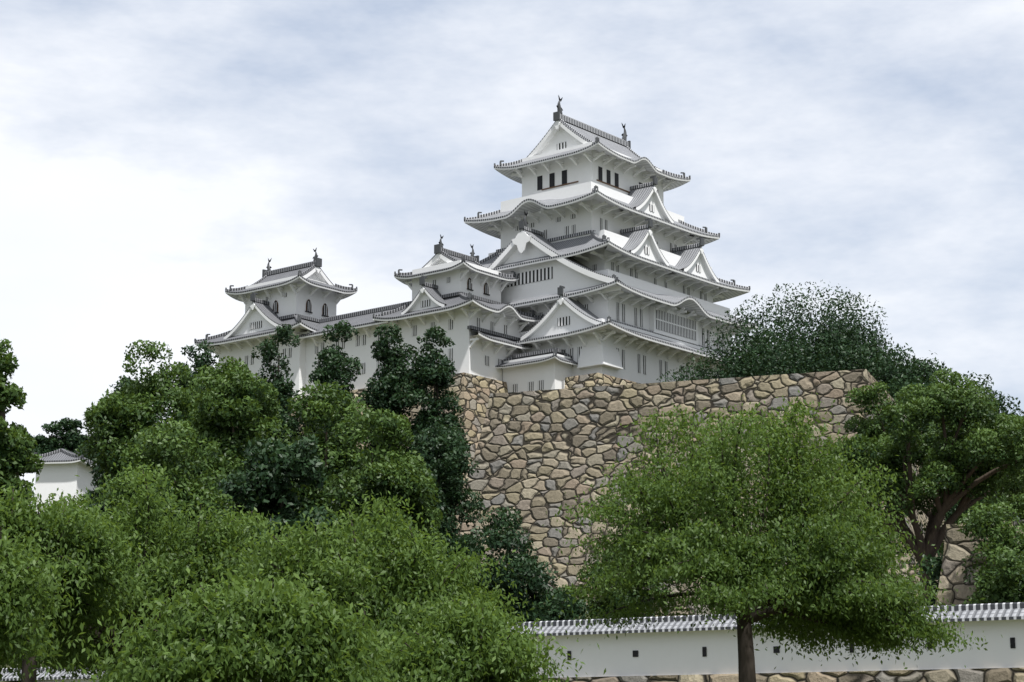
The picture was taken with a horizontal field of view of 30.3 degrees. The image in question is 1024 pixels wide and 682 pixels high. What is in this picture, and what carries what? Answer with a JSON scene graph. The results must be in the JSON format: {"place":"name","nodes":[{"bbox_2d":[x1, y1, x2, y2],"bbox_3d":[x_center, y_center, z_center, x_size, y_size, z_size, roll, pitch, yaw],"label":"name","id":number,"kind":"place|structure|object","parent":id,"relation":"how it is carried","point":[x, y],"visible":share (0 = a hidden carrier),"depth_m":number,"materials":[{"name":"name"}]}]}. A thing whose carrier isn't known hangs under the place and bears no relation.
{"place":"outdoors","nodes":[
{"label":"outdoors","id":0,"kind":"place"},
{"bbox_2d":[34,448,99,517],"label":"white building","id":1,"kind":"structure","parent":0,"point":[62,468],"depth_m":226.22,"materials":[{"name":"paint"}]},
{"bbox_2d":[0,667,276,681],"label":"perimeter wall","id":2,"kind":"structure","parent":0,"point":[57,675],"depth_m":101.85,"materials":[{"name":"white paint"}]},
{"bbox_2d":[0,515,657,681],"bbox_3d":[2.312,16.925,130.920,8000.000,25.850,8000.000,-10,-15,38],"label":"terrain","id":3,"kind":"structure","parent":0,"point":[223,515],"depth_m":107.10,"materials":[{"name":"green plant"}]},
{"bbox_2d":[0,339,44,507],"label":"tree","id":4,"kind":"object","parent":3,"relation":"on","point":[17,446],"visible":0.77,"depth_m":60.17,"materials":[{"name":"green plant"}]},
{"bbox_2d":[14,430,34,477],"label":"tree","id":5,"kind":"object","parent":3,"relation":"on","point":[31,436],"visible":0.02,"depth_m":244.19,"materials":[{"name":"green plant"}]},
{"bbox_2d":[30,421,63,454],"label":"tree","id":6,"kind":"object","parent":3,"relation":"on","point":[52,442],"visible":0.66,"depth_m":244.41,"materials":[{"name":"green plant"}]},
{"bbox_2d":[0,517,118,681],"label":"cherry tree","id":7,"kind":"object","parent":3,"relation":"on","point":[21,588],"visible":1,"depth_m":39.42,"materials":[{"name":"green plant"}]},
{"bbox_2d":[54,417,89,457],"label":"tree","id":8,"kind":"object","parent":3,"relation":"on","point":[72,438],"visible":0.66,"depth_m":245.39,"materials":[{"name":"green plant"}]},
{"bbox_2d":[0,477,184,681],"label":"tree","id":9,"kind":"object","parent":3,"relation":"on","point":[100,546],"visible":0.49,"depth_m":47.95,"materials":[{"name":"green plant"}]},
{"bbox_2d":[77,376,166,514],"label":"tree","id":10,"kind":"object","parent":3,"relation":"on","point":[98,475],"visible":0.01,"depth_m":147.71,"materials":[{"name":"green plant"}]},
{"bbox_2d":[75,339,204,497],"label":"tree","id":11,"kind":"object","parent":3,"relation":"on","point":[117,422],"visible":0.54,"depth_m":132.42,"materials":[{"name":"green plant"}]},
{"bbox_2d":[1,460,296,681],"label":"cherry tree","id":12,"kind":"object","parent":3,"relation":"on","point":[206,541],"visible":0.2,"depth_m":52.88,"materials":[{"name":"green plant"}]},
{"bbox_2d":[93,416,252,563],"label":"tree","id":13,"kind":"object","parent":3,"relation":"on","point":[167,438],"visible":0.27,"depth_m":93.04,"materials":[{"name":"green plant"}]},
{"bbox_2d":[168,340,221,424],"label":"evergreen tree","id":14,"kind":"object","parent":3,"relation":"on","point":[201,359],"visible":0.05,"depth_m":158.46,"materials":[{"name":"green plant"}]},
{"bbox_2d":[172,356,298,515],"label":"tree","id":15,"kind":"object","parent":3,"relation":"on","point":[234,422],"visible":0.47,"depth_m":123.79,"materials":[{"name":"green plant"}]},
{"bbox_2d":[45,561,432,681],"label":"cherry tree","id":16,"kind":"object","parent":3,"relation":"on","point":[273,630],"visible":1,"depth_m":36.08,"materials":[{"name":"green plant"}]},
{"bbox_2d":[251,324,303,442],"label":"evergreen tree","id":17,"kind":"object","parent":3,"relation":"on","point":[271,347],"visible":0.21,"depth_m":156.09,"materials":[{"name":"green plant"}]},
{"bbox_2d":[211,434,344,562],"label":"tree","id":18,"kind":"object","parent":3,"relation":"on","point":[258,487],"visible":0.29,"depth_m":98.81,"materials":[{"name":"green plant"}]},
{"bbox_2d":[227,379,370,525],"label":"tree","id":19,"kind":"object","parent":3,"relation":"on","point":[336,457],"visible":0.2,"depth_m":114.21,"materials":[{"name":"green plant"}]},
{"bbox_2d":[297,320,364,471],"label":"evergreen tree","id":20,"kind":"object","parent":3,"relation":"on","point":[335,363],"visible":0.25,"depth_m":153.45,"materials":[{"name":"green plant"}]},
{"bbox_2d":[319,402,448,558],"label":"tree","id":21,"kind":"object","parent":3,"relation":"on","point":[395,473],"visible":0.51,"depth_m":104.04,"materials":[{"name":"green plant"}]},
{"bbox_2d":[201,491,570,681],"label":"cherry tree","id":22,"kind":"object","parent":3,"relation":"on","point":[329,563],"visible":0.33,"depth_m":48.53,"materials":[{"name":"green plant"}]},
{"bbox_2d":[357,323,418,469],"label":"evergreen tree","id":23,"kind":"object","parent":3,"relation":"on","point":[391,381],"visible":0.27,"depth_m":151.45,"materials":[{"name":"green plant"}]},
{"bbox_2d":[290,372,507,480],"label":"stone wall","id":24,"kind":"structure","parent":3,"relation":"on","point":[475,391],"depth_m":190.26,"materials":[{"name":"beige stone"}]},
{"bbox_2d":[397,325,469,504],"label":"evergreen tree","id":25,"kind":"object","parent":3,"relation":"on","point":[433,372],"visible":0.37,"depth_m":149.69,"materials":[{"name":"green plant"}]},
{"bbox_2d":[391,422,488,578],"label":"tree","id":26,"kind":"object","parent":3,"relation":"on","point":[448,465],"visible":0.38,"depth_m":118.15,"materials":[{"name":"green plant"}]},
{"bbox_2d":[367,589,605,681],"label":"cherry tree","id":27,"kind":"object","parent":3,"relation":"on","point":[467,642],"visible":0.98,"depth_m":43.91,"materials":[{"name":"green plant"}]},
{"bbox_2d":[456,506,589,622],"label":"bush","id":28,"kind":"object","parent":3,"relation":"on","point":[529,569],"visible":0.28,"depth_m":98.17,"materials":[{"name":"green plant"}]},
{"bbox_2d":[464,96,757,383],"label":"keep","id":29,"kind":"structure","parent":3,"relation":"on","point":[600,252],"depth_m":202.22,"materials":[{"name":"paint"}]},
{"bbox_2d":[557,486,692,618],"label":"bush","id":30,"kind":"object","parent":3,"relation":"on","point":[597,605],"visible":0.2,"depth_m":102.27,"materials":[{"name":"green plant"}]},
{"bbox_2d":[449,369,946,615],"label":"stone wall","id":31,"kind":"structure","parent":3,"relation":"on","point":[538,454],"depth_m":124.24,"materials":[{"name":"beige stone"}]},
{"bbox_2d":[542,390,1002,681],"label":"cherry tree","id":32,"kind":"object","parent":3,"relation":"on","point":[836,584],"visible":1,"depth_m":59.65,"materials":[{"name":"green plant"}]},
{"bbox_2d":[539,667,1023,681],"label":"stone wall base","id":33,"kind":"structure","parent":3,"relation":"on","point":[981,675],"depth_m":77.96,"materials":[{"name":"beige stone"}]},
{"bbox_2d":[656,279,925,388],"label":"hill tree","id":34,"kind":"object","parent":3,"relation":"on","point":[832,348],"visible":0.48,"depth_m":183.34,"materials":[{"name":"green plant"}]},
{"bbox_2d":[864,341,953,429],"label":"hill tree","id":35,"kind":"object","parent":3,"relation":"on","point":[912,373],"visible":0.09,"depth_m":176.11,"materials":[{"name":"green plant"}]},
{"bbox_2d":[807,368,1023,605],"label":"camphor tree","id":36,"kind":"object","parent":3,"relation":"on","point":[956,448],"visible":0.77,"depth_m":91.47,"materials":[{"name":"green plant"}]},
{"bbox_2d":[914,550,943,605],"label":"bush","id":37,"kind":"object","parent":3,"relation":"on","point":[935,569],"visible":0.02,"depth_m":84.25,"materials":[{"name":"green plant"}]},
{"bbox_2d":[911,412,1005,522],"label":"hill tree","id":38,"kind":"object","parent":3,"relation":"on","point":[950,512],"visible":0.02,"depth_m":144.53,"materials":[{"name":"green plant"}]},
{"bbox_2d":[935,520,1023,604],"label":"stone wall","id":39,"kind":"structure","parent":3,"relation":"on","point":[958,546],"depth_m":81.36,"materials":[{"name":"beige stone"}]},
{"bbox_2d":[956,501,1023,603],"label":"tree","id":40,"kind":"object","parent":3,"relation":"on","point":[1004,583],"visible":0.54,"depth_m":78.21,"materials":[{"name":"green plant"}]},
{"bbox_2d":[958,465,1023,520],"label":"hill tree","id":41,"kind":"object","parent":3,"relation":"on","point":[1017,501],"visible":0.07,"depth_m":133.75,"materials":[{"name":"green plant"}]},
{"bbox_2d":[961,371,1023,497],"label":"hill tree","id":42,"kind":"object","parent":3,"relation":"on","point":[1001,397],"visible":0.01,"depth_m":163.01,"materials":[{"name":"green plant"}]},
{"bbox_2d":[194,235,577,398],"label":"keeps","id":43,"kind":"structure","parent":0,"point":[456,296],"depth_m":199.78,"materials":[{"name":"paint"}]},
{"bbox_2d":[0,0,1023,517],"label":"sky","id":44,"kind":"structure","parent":0,"point":[156,156],"materials":[{"name":"white"}]},
{"bbox_2d":[564,373,640,388],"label":"keep stone base","id":45,"kind":"object","parent":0,"point":[591,380],"visible":0.02,"depth_m":191.45,"materials":[{"name":"beige stone"}]},
{"bbox_2d":[510,602,1023,677],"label":"plaster wall","id":46,"kind":"structure","parent":0,"point":[664,648],"depth_m":81.56,"materials":[{"name":"white paint"}]}
]}

